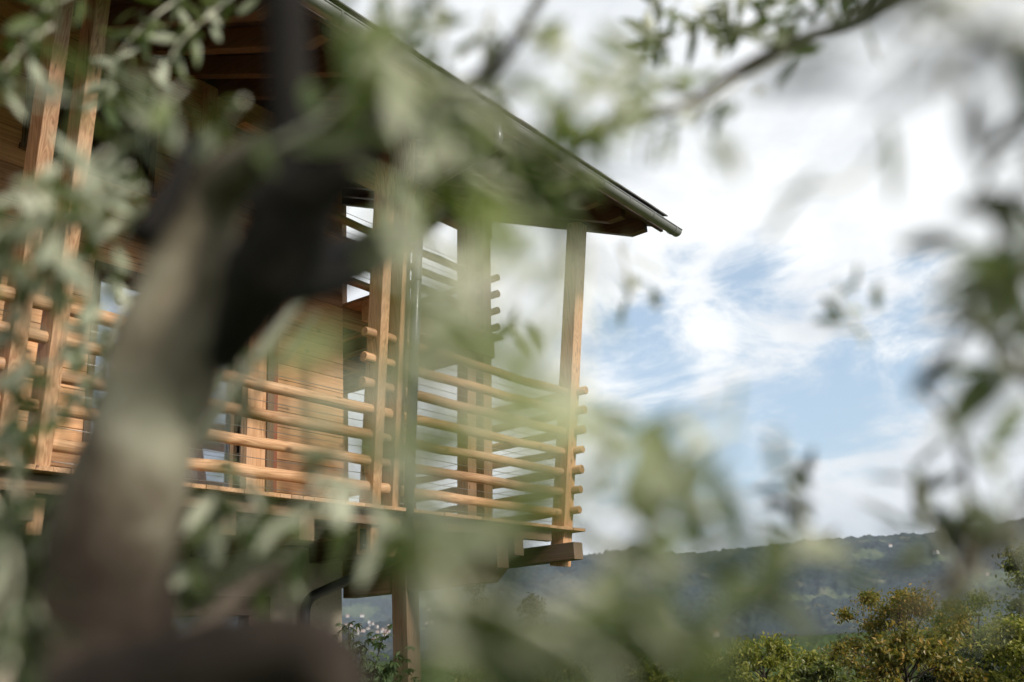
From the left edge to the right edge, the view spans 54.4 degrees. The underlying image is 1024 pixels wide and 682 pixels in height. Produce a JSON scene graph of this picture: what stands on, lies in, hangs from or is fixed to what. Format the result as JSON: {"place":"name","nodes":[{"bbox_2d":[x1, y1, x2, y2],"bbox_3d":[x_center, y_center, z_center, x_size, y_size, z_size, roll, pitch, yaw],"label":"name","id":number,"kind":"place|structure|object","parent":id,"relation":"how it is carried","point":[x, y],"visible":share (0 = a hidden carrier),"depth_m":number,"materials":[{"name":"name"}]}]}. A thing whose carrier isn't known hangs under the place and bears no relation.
{"place":"outdoors","nodes":[
{"label":"outdoors","id":0,"kind":"place"},
{"bbox_2d":[342,521,1023,681],"bbox_3d":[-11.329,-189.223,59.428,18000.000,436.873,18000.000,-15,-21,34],"label":"ground","id":1,"kind":"structure","parent":0,"point":[818,594],"depth_m":2131.51,"materials":[{"name":"green plant"}]},
{"bbox_2d":[0,0,682,681],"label":"timber house","id":2,"kind":"structure","parent":1,"relation":"on","point":[232,64],"depth_m":10.51,"materials":[{"name":"brown wood"}]},
{"bbox_2d":[18,48,156,196],"bbox_3d":[-4.329,-2.209,10.234,0.210,1.145,1.480,-15,-21,34],"label":"window","id":3,"kind":"structure","parent":2,"relation":"in","point":[136,157],"depth_m":10.47,"materials":[{"name":"black glass"}]},
{"bbox_2d":[82,260,139,429],"bbox_3d":[-3.822,0.497,9.887,0.210,2.485,0.990,-15,-21,34],"label":"window","id":4,"kind":"structure","parent":2,"relation":"in","point":[129,280],"depth_m":10.00,"materials":[{"name":"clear glass"}]},
{"bbox_2d":[191,358,247,488],"bbox_3d":[-3.234,0.825,10.611,0.210,2.225,0.930,-15,-21,34],"label":"window","id":5,"kind":"structure","parent":2,"relation":"in","point":[223,448],"depth_m":10.74,"materials":[{"name":"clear glass"}]},
{"bbox_2d":[175,596,269,627],"bbox_3d":[-3.007,3.236,9.764,0.118,1.420,1.510,-15,-21,34],"label":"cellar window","id":6,"kind":"structure","parent":2,"relation":"in","point":[246,608],"depth_m":10.16,"materials":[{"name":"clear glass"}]},
{"bbox_2d":[335,621,421,681],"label":"maple shrub","id":7,"kind":"object","parent":1,"relation":"on","point":[387,668],"visible":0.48,"depth_m":8.57,"materials":[{"name":"green plant"}]},
{"bbox_2d":[457,584,485,681],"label":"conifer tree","id":8,"kind":"object","parent":1,"relation":"on","point":[479,587],"visible":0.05,"depth_m":33.72,"materials":[{"name":"green plant"}]},
{"bbox_2d":[0,0,1023,681],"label":"olive tree","id":9,"kind":"object","parent":1,"relation":"on","point":[208,302],"visible":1,"depth_m":0.61,"materials":[{"name":"green plant"}]},
{"bbox_2d":[461,646,584,681],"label":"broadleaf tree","id":10,"kind":"object","parent":1,"relation":"on","point":[567,675],"visible":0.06,"depth_m":21.43,"materials":[{"name":"green plant"}]},
{"bbox_2d":[511,592,555,672],"bbox_3d":[0.827,11.028,28.838,3.017,7.345,3.075,-15,-21,34],"label":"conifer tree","id":11,"kind":"object","parent":1,"relation":"on","point":[534,604],"visible":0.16,"depth_m":29.78,"materials":[{"name":"green plant"}]},
{"bbox_2d":[566,641,643,681],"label":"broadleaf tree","id":12,"kind":"object","parent":1,"relation":"on","point":[634,664],"visible":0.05,"depth_m":25.70,"materials":[{"name":"green plant"}]},
{"bbox_2d":[632,651,762,681],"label":"broadleaf tree","id":13,"kind":"object","parent":1,"relation":"on","point":[645,675],"visible":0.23,"depth_m":16.73,"materials":[{"name":"green plant"}]},
{"bbox_2d":[720,631,829,681],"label":"broadleaf tree","id":14,"kind":"object","parent":1,"relation":"on","point":[757,660],"visible":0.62,"depth_m":16.70,"materials":[{"name":"green plant"}]},
{"bbox_2d":[785,658,865,681],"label":"broadleaf tree","id":15,"kind":"object","parent":1,"relation":"on","point":[824,671],"visible":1,"depth_m":13.84,"materials":[{"name":"green plant"}]},
{"bbox_2d":[817,581,985,681],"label":"broadleaf tree","id":16,"kind":"object","parent":1,"relation":"on","point":[899,604],"visible":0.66,"depth_m":18.55,"materials":[{"name":"green plant"}]},
{"bbox_2d":[840,620,988,681],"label":"broadleaf tree","id":17,"kind":"object","parent":1,"relation":"on","point":[892,660],"visible":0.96,"depth_m":14.66,"materials":[{"name":"green plant"}]},
{"bbox_2d":[900,588,1016,681],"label":"broadleaf tree","id":18,"kind":"object","parent":1,"relation":"on","point":[980,594],"visible":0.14,"depth_m":20.60,"materials":[{"name":"green plant"}]},
{"bbox_2d":[914,627,1023,681],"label":"broadleaf tree","id":19,"kind":"object","parent":1,"relation":"on","point":[978,658],"visible":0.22,"depth_m":16.84,"materials":[{"name":"green plant"}]},
{"bbox_2d":[954,611,1023,681],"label":"broadleaf tree","id":20,"kind":"object","parent":1,"relation":"on","point":[1009,649],"visible":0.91,"depth_m":14.82,"materials":[{"name":"green plant"}]},
{"bbox_2d":[989,538,1023,621],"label":"broadleaf tree","id":21,"kind":"object","parent":1,"relation":"on","point":[1013,563],"visible":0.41,"depth_m":23.86,"materials":[{"name":"green plant"}]},
{"bbox_2d":[346,0,1023,554],"label":"sky","id":22,"kind":"structure","parent":0,"point":[733,302],"materials":[{"name":"white"}]}
]}

